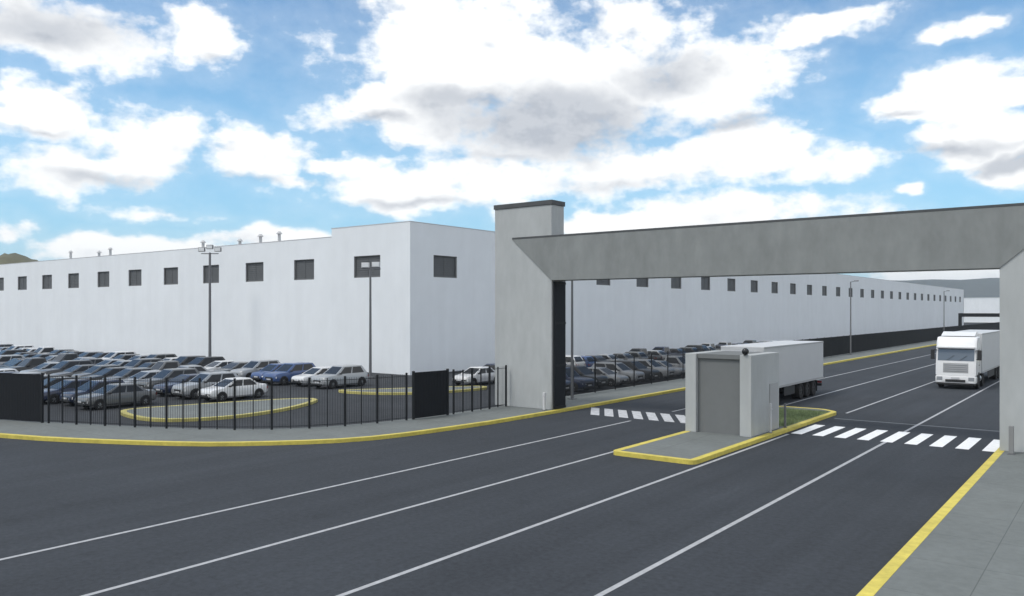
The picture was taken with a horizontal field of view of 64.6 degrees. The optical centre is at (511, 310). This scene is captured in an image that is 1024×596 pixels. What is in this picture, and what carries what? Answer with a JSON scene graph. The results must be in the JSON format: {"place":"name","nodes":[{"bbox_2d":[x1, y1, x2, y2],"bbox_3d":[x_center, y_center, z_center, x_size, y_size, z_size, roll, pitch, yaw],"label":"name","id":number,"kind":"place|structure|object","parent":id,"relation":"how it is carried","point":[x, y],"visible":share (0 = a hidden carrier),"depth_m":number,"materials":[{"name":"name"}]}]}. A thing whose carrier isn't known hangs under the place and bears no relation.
{"place":"outdoors","nodes":[
{"label":"outdoors","id":0,"kind":"place"},
{"bbox_2d":[0,253,37,263],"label":"hill","id":1,"kind":"structure","parent":0,"point":[5,258],"depth_m":425.90,"materials":[{"name":"green plant"}]},
{"bbox_2d":[0,340,936,441],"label":"pavement","id":2,"kind":"structure","parent":0,"point":[79,430],"depth_m":36.99,"materials":[{"name":"concrete"}]},
{"bbox_2d":[0,373,43,422],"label":"slatted gate","id":3,"kind":"structure","parent":2,"relation":"on","point":[21,397],"depth_m":38.98,"materials":[{"name":"black metal"}]},
{"bbox_2d":[47,373,407,429],"bbox_3d":[-13.477,4.195,37.548,16.984,2.310,2.893,0,0,-3],"label":"railing fence","id":4,"kind":"object","parent":2,"relation":"on","point":[199,426],"visible":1,"depth_m":37.05,"materials":[{"name":"black metal"}]},
{"bbox_2d":[412,369,448,419],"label":"slatted gate","id":5,"kind":"structure","parent":2,"relation":"on","point":[430,393],"depth_m":40.51,"materials":[{"name":"black metal"}]},
{"bbox_2d":[452,365,506,413],"bbox_3d":[-1.667,4.195,43.401,0.090,2.310,4.362,0,0,39],"label":"railing fence","id":6,"kind":"object","parent":2,"relation":"on","point":[489,369],"visible":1,"depth_m":43.17,"materials":[{"name":"black metal"}]},
{"bbox_2d":[494,200,564,409],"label":"gate pillar","id":7,"kind":"structure","parent":2,"relation":"on","point":[523,317],"depth_m":44.65,"materials":[{"name":"concrete"}]},
{"bbox_2d":[553,282,565,408],"bbox_3d":[2.590,1.875,43.990,0.163,6.850,1.125,0,0,37],"label":"gate leaf","id":8,"kind":"object","parent":7,"relation":"attached to","point":[559,344],"visible":1,"depth_m":43.88,"materials":[{"name":"black"}]},
{"bbox_2d":[512,203,1023,280],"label":"gateway beam","id":9,"kind":"structure","parent":7,"relation":"attached to","point":[987,237],"depth_m":35.51,"materials":[{"name":"grey concrete"}]},
{"bbox_2d":[568,281,576,399],"bbox_3d":[3.904,0.880,48.635,1.100,8.940,0.400,0,0,37],"label":"street lamp","id":10,"kind":"object","parent":2,"relation":"on","point":[572,389],"visible":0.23,"depth_m":48.78,"materials":[{"name":"grey metal"}]},
{"bbox_2d":[566,347,720,395],"bbox_3d":[12.511,4.195,61.943,0.050,2.310,39.050,0,0,37],"label":"railing fence","id":11,"kind":"object","parent":2,"relation":"on","point":[587,375],"visible":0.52,"depth_m":55.35,"materials":[{"name":"black metal"}]},
{"bbox_2d":[849,280,858,354],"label":"street lamp","id":12,"kind":"object","parent":2,"relation":"on","point":[850,315],"visible":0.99,"depth_m":97.23,"materials":[{"name":"grey metal"}]},
{"bbox_2d":[792,322,999,357],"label":"railing fence","id":13,"kind":"object","parent":2,"relation":"on","point":[837,345],"visible":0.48,"depth_m":114.23,"materials":[{"name":"black metal"}]},
{"bbox_2d":[958,313,999,325],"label":"gantry","id":14,"kind":"object","parent":2,"relation":"on","point":[960,315],"visible":0.53,"depth_m":168.83,"materials":[{"name":"grey metal"}]},
{"bbox_2d":[0,221,963,374],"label":"warehouse","id":15,"kind":"structure","parent":0,"point":[432,297],"depth_m":89.93,"materials":[{"name":"grey"}]},
{"bbox_2d":[19,276,26,289],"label":"window","id":16,"kind":"structure","parent":15,"relation":"in","point":[23,280],"depth_m":115.92,"materials":[{"name":"grey glass"}]},
{"bbox_2d":[43,275,51,288],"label":"window","id":17,"kind":"structure","parent":15,"relation":"in","point":[47,279],"depth_m":111.29,"materials":[{"name":"grey glass"}]},
{"bbox_2d":[69,273,78,287],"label":"window","id":18,"kind":"structure","parent":15,"relation":"in","point":[74,277],"depth_m":106.45,"materials":[{"name":"grey glass"}]},
{"bbox_2d":[98,271,108,286],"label":"window","id":19,"kind":"structure","parent":15,"relation":"in","point":[103,277],"depth_m":101.68,"materials":[{"name":"grey glass"}]},
{"bbox_2d":[129,269,140,285],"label":"window","id":20,"kind":"structure","parent":15,"relation":"in","point":[135,279],"depth_m":96.94,"materials":[{"name":"grey glass"}]},
{"bbox_2d":[165,267,177,284],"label":"window","id":21,"kind":"structure","parent":15,"relation":"in","point":[171,274],"depth_m":92.06,"materials":[{"name":"grey glass"}]},
{"bbox_2d":[204,265,218,282],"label":"window","id":22,"kind":"structure","parent":15,"relation":"in","point":[214,268],"depth_m":87.07,"materials":[{"name":"grey glass"}]},
{"bbox_2d":[247,262,262,281],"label":"window","id":23,"kind":"structure","parent":15,"relation":"in","point":[254,270],"depth_m":82.44,"materials":[{"name":"grey glass"}]},
{"bbox_2d":[295,259,313,279],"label":"window","id":24,"kind":"structure","parent":15,"relation":"in","point":[304,269],"depth_m":77.65,"materials":[{"name":"grey glass"}]},
{"bbox_2d":[355,255,379,277],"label":"window","id":25,"kind":"structure","parent":15,"relation":"in","point":[359,273],"depth_m":72.25,"materials":[{"name":"grey glass"}]},
{"bbox_2d":[434,255,455,277],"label":"window","id":26,"kind":"structure","parent":15,"relation":"in","point":[444,266],"depth_m":72.42,"materials":[{"name":"grey glass"}]},
{"bbox_2d":[637,279,647,286],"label":"window","id":27,"kind":"structure","parent":15,"relation":"in","point":[640,282],"depth_m":101.70,"materials":[{"name":"grey glass"}]},
{"bbox_2d":[671,278,680,288],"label":"window","id":28,"kind":"structure","parent":15,"relation":"in","point":[675,282],"depth_m":109.20,"materials":[{"name":"grey glass"}]},
{"bbox_2d":[701,277,708,289],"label":"window","id":29,"kind":"structure","parent":15,"relation":"in","point":[704,280],"depth_m":116.53,"materials":[{"name":"grey glass"}]},
{"bbox_2d":[727,278,734,290],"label":"window","id":30,"kind":"structure","parent":15,"relation":"in","point":[730,282],"depth_m":123.94,"materials":[{"name":"grey glass"}]},
{"bbox_2d":[0,345,999,595],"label":"road","id":31,"kind":"structure","parent":0,"point":[852,527],"depth_m":22.69,"materials":[{"name":"grey asphalt"}]},
{"bbox_2d":[0,344,936,445],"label":"kerb","id":32,"kind":"structure","parent":31,"relation":"on","point":[229,443],"depth_m":34.32,"materials":[{"name":"concrete"}]},
{"bbox_2d":[0,353,999,595],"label":"lane markings","id":33,"kind":"object","parent":31,"relation":"on","point":[621,583],"visible":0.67,"depth_m":21.37,"materials":[{"name":"white paint"}]},
{"bbox_2d":[590,407,684,422],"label":"crossing markings","id":34,"kind":"object","parent":31,"relation":"on","point":[638,415],"visible":0.85,"depth_m":42.27,"materials":[{"name":"paint"}]},
{"bbox_2d":[614,406,835,464],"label":"gate island kerb","id":35,"kind":"structure","parent":31,"relation":"on","point":[717,453],"depth_m":31.80,"materials":[{"name":"yellow concrete"}]},
{"bbox_2d":[769,403,772,432],"bbox_3d":[11.277,4.699,35.314,0.128,1.299,0.128,0,0,37],"label":"card reader post","id":36,"kind":"object","parent":35,"relation":"on","point":[770,417],"visible":1,"depth_m":35.29,"materials":[{"name":"grey metal"}]},
{"bbox_2d":[621,407,830,458],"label":"traffic island","id":37,"kind":"structure","parent":31,"relation":"on","point":[689,445],"depth_m":32.30,"materials":[{"name":"concrete"}]},
{"bbox_2d":[685,350,778,436],"bbox_3d":[9.947,3.625,36.332,3.090,3.450,3.400,0,0,37],"label":"gate booth","id":38,"kind":"object","parent":37,"relation":"on","point":[732,392],"visible":0.94,"depth_m":35.24,"materials":[{"name":"concrete"}]},
{"bbox_2d":[769,382,777,429],"bbox_3d":[11.717,4.290,36.174,0.087,2.080,1.000,0,0,37],"label":"door","id":39,"kind":"structure","parent":38,"relation":"in","point":[773,387],"depth_m":36.21,"materials":[{"name":"grey metal"}]},
{"bbox_2d":[720,340,823,398],"bbox_3d":[15.503,3.771,49.067,3.160,3.450,13.757,0,0,37],"label":"articulated truck","id":40,"kind":"object","parent":31,"relation":"on","point":[801,367],"visible":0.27,"depth_m":49.93,"materials":[{"name":"white metal"}]},
{"bbox_2d":[793,424,999,451],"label":"crossing markings","id":41,"kind":"object","parent":31,"relation":"on","point":[970,442],"visible":0.96,"depth_m":34.96,"materials":[{"name":"paint"}]},
{"bbox_2d":[834,418,999,431],"bbox_3d":[19.528,5.494,38.791,7.880,0.001,0.250,0,0,37],"label":"stop line","id":42,"kind":"object","parent":31,"relation":"on","point":[916,424],"visible":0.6,"depth_m":38.98,"materials":[{"name":"paint"}]},
{"bbox_2d":[856,447,1003,595],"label":"kerb roadside","id":43,"kind":"structure","parent":31,"relation":"on","point":[879,580],"depth_m":19.23,"materials":[{"name":"yellow concrete"}]},
{"bbox_2d":[931,330,999,388],"bbox_3d":[35.557,3.511,62.526,3.160,3.970,15.507,0,0,37],"label":"articulated truck","id":44,"kind":"object","parent":31,"relation":"on","point":[967,357],"visible":0.98,"depth_m":56.97,"materials":[{"name":"white metal"}]},
{"bbox_2d":[0,0,1023,280],"label":"sky","id":45,"kind":"structure","parent":0,"point":[127,126],"materials":[{"name":"blue"}]},
{"bbox_2d":[44,322,982,428],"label":"parking lot","id":46,"kind":"structure","parent":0,"point":[299,417],"depth_m":46.30,"materials":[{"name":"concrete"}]},
{"bbox_2d":[0,359,23,368],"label":"parked car","id":47,"kind":"object","parent":46,"relation":"on","point":[16,362],"visible":0.09,"depth_m":67.53,"materials":[{"name":"black paint"}]},
{"bbox_2d":[0,355,24,364],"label":"parked car","id":48,"kind":"object","parent":46,"relation":"on","point":[4,358],"visible":0.13,"depth_m":71.30,"materials":[{"name":"grey paint"}]},
{"bbox_2d":[0,349,26,354],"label":"parked car","id":49,"kind":"object","parent":46,"relation":"on","point":[7,352],"visible":0.05,"depth_m":80.97,"materials":[{"name":"black paint"}]},
{"bbox_2d":[5,345,33,349],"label":"parked car","id":50,"kind":"object","parent":46,"relation":"on","point":[13,347],"visible":0.06,"depth_m":91.38,"materials":[{"name":"grey paint"}]},
{"bbox_2d":[2,357,46,371],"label":"parked car","id":51,"kind":"object","parent":46,"relation":"on","point":[27,363],"visible":0.16,"depth_m":66.02,"materials":[{"name":"black paint"}]},
{"bbox_2d":[20,362,58,371],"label":"parked car","id":52,"kind":"object","parent":46,"relation":"on","point":[46,365],"visible":0.14,"depth_m":64.52,"materials":[{"name":"grey paint"}]},
{"bbox_2d":[34,347,54,353],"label":"parked car","id":53,"kind":"object","parent":46,"relation":"on","point":[42,350],"visible":0.14,"depth_m":86.52,"materials":[{"name":"grey paint"}]},
{"bbox_2d":[44,376,74,388],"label":"parked car","id":54,"kind":"object","parent":46,"relation":"on","point":[53,380],"visible":0.04,"depth_m":50.14,"materials":[{"name":"black paint"}]},
{"bbox_2d":[47,353,78,361],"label":"parked car","id":55,"kind":"object","parent":46,"relation":"on","point":[60,357],"visible":0.12,"depth_m":73.26,"materials":[{"name":"grey paint"}]},
{"bbox_2d":[37,360,94,374],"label":"parked car","id":56,"kind":"object","parent":46,"relation":"on","point":[61,366],"visible":0.2,"depth_m":63.32,"materials":[{"name":"grey paint"}]},
{"bbox_2d":[44,379,88,403],"bbox_3d":[-26.707,4.848,49.020,1.890,1.296,4.141,0,0,36],"label":"parked car","id":57,"kind":"object","parent":46,"relation":"on","point":[69,384],"visible":0.24,"depth_m":48.20,"materials":[{"name":"blue paint"}]},
{"bbox_2d":[52,364,93,376],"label":"parked car","id":58,"kind":"object","parent":46,"relation":"on","point":[71,371],"visible":0.2,"depth_m":61.62,"materials":[{"name":"grey paint"}]},
{"bbox_2d":[79,351,99,356],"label":"parked car","id":59,"kind":"object","parent":46,"relation":"on","point":[86,354],"visible":0.03,"depth_m":80.32,"materials":[{"name":"grey paint"}]},
{"bbox_2d":[60,379,124,403],"bbox_3d":[-24.527,4.821,47.821,1.854,1.350,3.646,0,0,37],"label":"parked car","id":60,"kind":"object","parent":46,"relation":"on","point":[69,396],"visible":0.25,"depth_m":47.02,"materials":[{"name":"blue paint"}]},
{"bbox_2d":[71,364,120,378],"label":"parked car","id":61,"kind":"object","parent":46,"relation":"on","point":[93,369],"visible":0.18,"depth_m":60.46,"materials":[{"name":"grey paint"}]},
{"bbox_2d":[80,367,124,378],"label":"parked car","id":62,"kind":"object","parent":46,"relation":"on","point":[108,372],"visible":0.13,"depth_m":58.54,"materials":[{"name":"black paint"}]},
{"bbox_2d":[95,359,123,364],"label":"parked car","id":63,"kind":"object","parent":46,"relation":"on","point":[107,361],"visible":0.07,"depth_m":68.91,"materials":[{"name":"grey paint"}]},
{"bbox_2d":[74,383,156,409],"bbox_3d":[-22.587,4.848,46.232,1.890,1.296,4.141,0,0,37],"label":"parked car","id":64,"kind":"object","parent":46,"relation":"on","point":[112,393],"visible":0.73,"depth_m":45.81,"materials":[{"name":"grey paint"}]},
{"bbox_2d":[100,351,136,359],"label":"parked car","id":65,"kind":"object","parent":46,"relation":"on","point":[111,355],"visible":0.16,"depth_m":77.66,"materials":[{"name":"grey paint"}]},
{"bbox_2d":[112,360,131,365],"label":"parked car","id":66,"kind":"object","parent":46,"relation":"on","point":[122,362],"visible":0.01,"depth_m":67.28,"materials":[{"name":"grey paint"}]},
{"bbox_2d":[113,354,139,359],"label":"parked car","id":67,"kind":"object","parent":46,"relation":"on","point":[125,356],"visible":0.05,"depth_m":75.83,"materials":[{"name":"grey paint"}]},
{"bbox_2d":[102,367,152,379],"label":"parked car","id":68,"kind":"object","parent":46,"relation":"on","point":[125,373],"visible":0.13,"depth_m":57.39,"materials":[{"name":"grey paint"}]},
{"bbox_2d":[122,370,160,382],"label":"parked car","id":69,"kind":"object","parent":46,"relation":"on","point":[141,375],"visible":0.18,"depth_m":55.57,"materials":[{"name":"grey paint"}]},
{"bbox_2d":[121,358,162,367],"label":"parked car","id":70,"kind":"object","parent":46,"relation":"on","point":[134,363],"visible":0.12,"depth_m":65.87,"materials":[{"name":"grey paint"}]},
{"bbox_2d":[146,353,176,358],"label":"parked car","id":71,"kind":"object","parent":46,"relation":"on","point":[165,355],"visible":0.03,"depth_m":73.25,"materials":[{"name":"grey paint"}]},
{"bbox_2d":[150,360,179,370],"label":"parked car","id":72,"kind":"object","parent":46,"relation":"on","point":[162,365],"visible":0.11,"depth_m":62.31,"materials":[{"name":"grey paint"}]},
{"bbox_2d":[136,368,199,393],"bbox_3d":[-23.089,4.731,54.783,1.962,1.530,4.186,0,0,38],"label":"parked car","id":73,"kind":"object","parent":46,"relation":"on","point":[157,378],"visible":0.24,"depth_m":54.20,"materials":[{"name":"grey paint"}]},
{"bbox_2d":[152,373,197,396],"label":"parked car","id":74,"kind":"object","parent":46,"relation":"on","point":[157,388],"visible":0.29,"depth_m":52.17,"materials":[{"name":"blue paint"}]},
{"bbox_2d":[174,355,205,364],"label":"parked car","id":75,"kind":"object","parent":46,"relation":"on","point":[182,360],"visible":0.11,"depth_m":69.85,"materials":[{"name":"grey paint"}]},
{"bbox_2d":[178,365,214,372],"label":"parked car","id":76,"kind":"object","parent":46,"relation":"on","point":[200,369],"visible":0.02,"depth_m":61.70,"materials":[{"name":"grey paint"}]},
{"bbox_2d":[180,356,224,366],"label":"parked car","id":77,"kind":"object","parent":46,"relation":"on","point":[203,361],"visible":0.13,"depth_m":68.57,"materials":[{"name":"black paint"}]},
{"bbox_2d":[171,371,237,398],"bbox_3d":[-19.340,4.731,51.532,1.962,1.530,4.186,0,0,38],"label":"parked car","id":78,"kind":"object","parent":46,"relation":"on","point":[205,377],"visible":0.41,"depth_m":50.77,"materials":[{"name":"grey paint"}]},
{"bbox_2d":[198,245,221,355],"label":"lamp post","id":79,"kind":"object","parent":46,"relation":"on","point":[216,249],"visible":0.86,"depth_m":79.89,"materials":[{"name":"grey metal"}]},
{"bbox_2d":[127,399,307,417],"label":"lot island","id":80,"kind":"structure","parent":46,"relation":"on","point":[259,406],"depth_m":44.15,"materials":[{"name":"concrete"}]},
{"bbox_2d":[204,360,233,369],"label":"parked car","id":81,"kind":"object","parent":46,"relation":"on","point":[214,365],"visible":0.13,"depth_m":66.90,"materials":[{"name":"grey paint"}]},
{"bbox_2d":[121,398,317,421],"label":"lot island kerb","id":82,"kind":"structure","parent":46,"relation":"on","point":[124,413],"depth_m":41.79,"materials":[{"name":"yellow concrete"}]},
{"bbox_2d":[214,362,248,371],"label":"parked car","id":83,"kind":"object","parent":46,"relation":"on","point":[229,367],"visible":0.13,"depth_m":65.02,"materials":[{"name":"grey paint"}]},
{"bbox_2d":[197,377,267,401],"bbox_3d":[-17.290,4.848,50.227,1.890,1.296,4.141,0,0,37],"label":"parked car","id":84,"kind":"object","parent":46,"relation":"on","point":[260,389],"visible":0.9,"depth_m":49.78,"materials":[{"name":"grey paint"}]},
{"bbox_2d":[230,359,279,378],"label":"parked car","id":85,"kind":"object","parent":46,"relation":"on","point":[247,370],"visible":0.36,"depth_m":63.45,"materials":[{"name":"grey paint"}]},
{"bbox_2d":[251,363,284,381],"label":"parked car","id":86,"kind":"object","parent":46,"relation":"on","point":[257,376],"visible":0.4,"depth_m":62.03,"materials":[{"name":"blue paint"}]},
{"bbox_2d":[263,362,315,384],"bbox_3d":[-16.569,4.731,60.847,1.962,1.530,4.186,0,0,36],"label":"parked car","id":87,"kind":"object","parent":46,"relation":"on","point":[286,372],"visible":0.58,"depth_m":59.99,"materials":[{"name":"blue paint"}]},
{"bbox_2d":[291,366,330,385],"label":"parked car","id":88,"kind":"object","parent":46,"relation":"on","point":[311,372],"visible":0.42,"depth_m":58.94,"materials":[{"name":"grey paint"}]},
{"bbox_2d":[311,364,368,388],"bbox_3d":[-12.353,4.731,58.168,1.962,1.530,4.186,0,0,37],"label":"parked car","id":89,"kind":"object","parent":46,"relation":"on","point":[337,373],"visible":0.8,"depth_m":57.64,"materials":[{"name":"grey paint"}]},
{"bbox_2d":[360,262,380,377],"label":"lamp post","id":90,"kind":"object","parent":46,"relation":"on","point":[367,265],"visible":0.91,"depth_m":66.41,"materials":[{"name":"grey metal"}]},
{"bbox_2d":[338,386,486,394],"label":"lot island rear kerb","id":91,"kind":"structure","parent":46,"relation":"on","point":[403,393],"depth_m":53.45,"materials":[{"name":"yellow concrete"}]},
{"bbox_2d":[347,386,481,391],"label":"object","id":92,"kind":"structure","parent":46,"relation":"on","point":[394,390],"depth_m":54.75,"materials":[{"name":"concrete"}]},
{"bbox_2d":[455,366,494,385],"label":"parked car","id":93,"kind":"object","parent":46,"relation":"on","point":[484,376],"visible":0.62,"depth_m":59.40,"materials":[{"name":"grey paint"}]},
{"bbox_2d":[566,367,579,391],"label":"parked car","id":94,"kind":"object","parent":46,"relation":"on","point":[576,381],"visible":0.15,"depth_m":54.56,"materials":[{"name":"blue paint"}]},
{"bbox_2d":[566,355,581,364],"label":"parked car","id":95,"kind":"object","parent":46,"relation":"on","point":[575,358],"visible":0.05,"depth_m":70.65,"materials":[{"name":"grey paint"}]},
{"bbox_2d":[596,367,625,386],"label":"parked car","id":96,"kind":"object","parent":46,"relation":"on","point":[611,378],"visible":0.3,"depth_m":58.35,"materials":[{"name":"grey paint"}]},
{"bbox_2d":[596,362,643,383],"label":"parked car","id":97,"kind":"object","parent":46,"relation":"on","point":[610,365],"visible":0.3,"depth_m":60.88,"materials":[{"name":"grey paint"}]},
{"bbox_2d":[613,353,638,359],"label":"parked car","id":98,"kind":"object","parent":46,"relation":"on","point":[623,355],"visible":0.04,"depth_m":78.88,"materials":[{"name":"grey paint"}]},
{"bbox_2d":[611,360,659,381],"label":"parked car","id":99,"kind":"object","parent":46,"relation":"on","point":[630,363],"visible":0.18,"depth_m":62.78,"materials":[{"name":"black paint"}]},
{"bbox_2d":[629,348,659,359],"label":"parked car","id":100,"kind":"object","parent":46,"relation":"on","point":[644,350],"visible":0.1,"depth_m":83.21,"materials":[{"name":"grey paint"}]},
{"bbox_2d":[629,359,674,379],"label":"parked car","id":101,"kind":"object","parent":46,"relation":"on","point":[656,367],"visible":0.19,"depth_m":64.67,"materials":[{"name":"grey paint"}]},
{"bbox_2d":[652,346,681,354],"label":"parked car","id":102,"kind":"object","parent":46,"relation":"on","point":[665,349],"visible":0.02,"depth_m":87.10,"materials":[{"name":"white paint"}]},
{"bbox_2d":[665,356,684,367],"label":"parked car","id":103,"kind":"object","parent":46,"relation":"on","point":[676,361],"visible":0.02,"depth_m":68.68,"materials":[{"name":"grey paint"}]},
{"bbox_2d":[779,407,827,425],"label":"grass","id":104,"kind":"structure","parent":0,"point":[796,417],"depth_m":41.27,"materials":[{"name":"green plant"}]},
{"bbox_2d":[891,278,999,297],"bbox_3d":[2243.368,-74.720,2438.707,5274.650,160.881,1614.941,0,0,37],"label":"distant hills","id":105,"kind":"structure","parent":0,"point":[982,288],"depth_m":2657.38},
{"bbox_2d":[874,451,1023,595],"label":"pavement roadside","id":106,"kind":"structure","parent":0,"point":[972,544],"depth_m":18.19,"materials":[{"name":"concrete"}]},
{"bbox_2d":[1007,426,1015,454],"bbox_3d":[18.568,4.824,30.114,0.256,1.049,0.256,0,0,37],"label":"bollard","id":107,"kind":"object","parent":106,"relation":"on","point":[1011,440],"visible":1,"depth_m":30.04,"materials":[{"name":"grey metal"}]},
{"bbox_2d":[1000,249,1023,452],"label":"gate pillar","id":108,"kind":"structure","parent":106,"relation":"on","point":[1012,342],"depth_m":30.65,"materials":[{"name":"concrete"}]},
{"bbox_2d":[964,298,999,322],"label":"warehouse","id":109,"kind":"structure","parent":0,"point":[981,305],"depth_m":367.83,"materials":[{"name":"white paint"}]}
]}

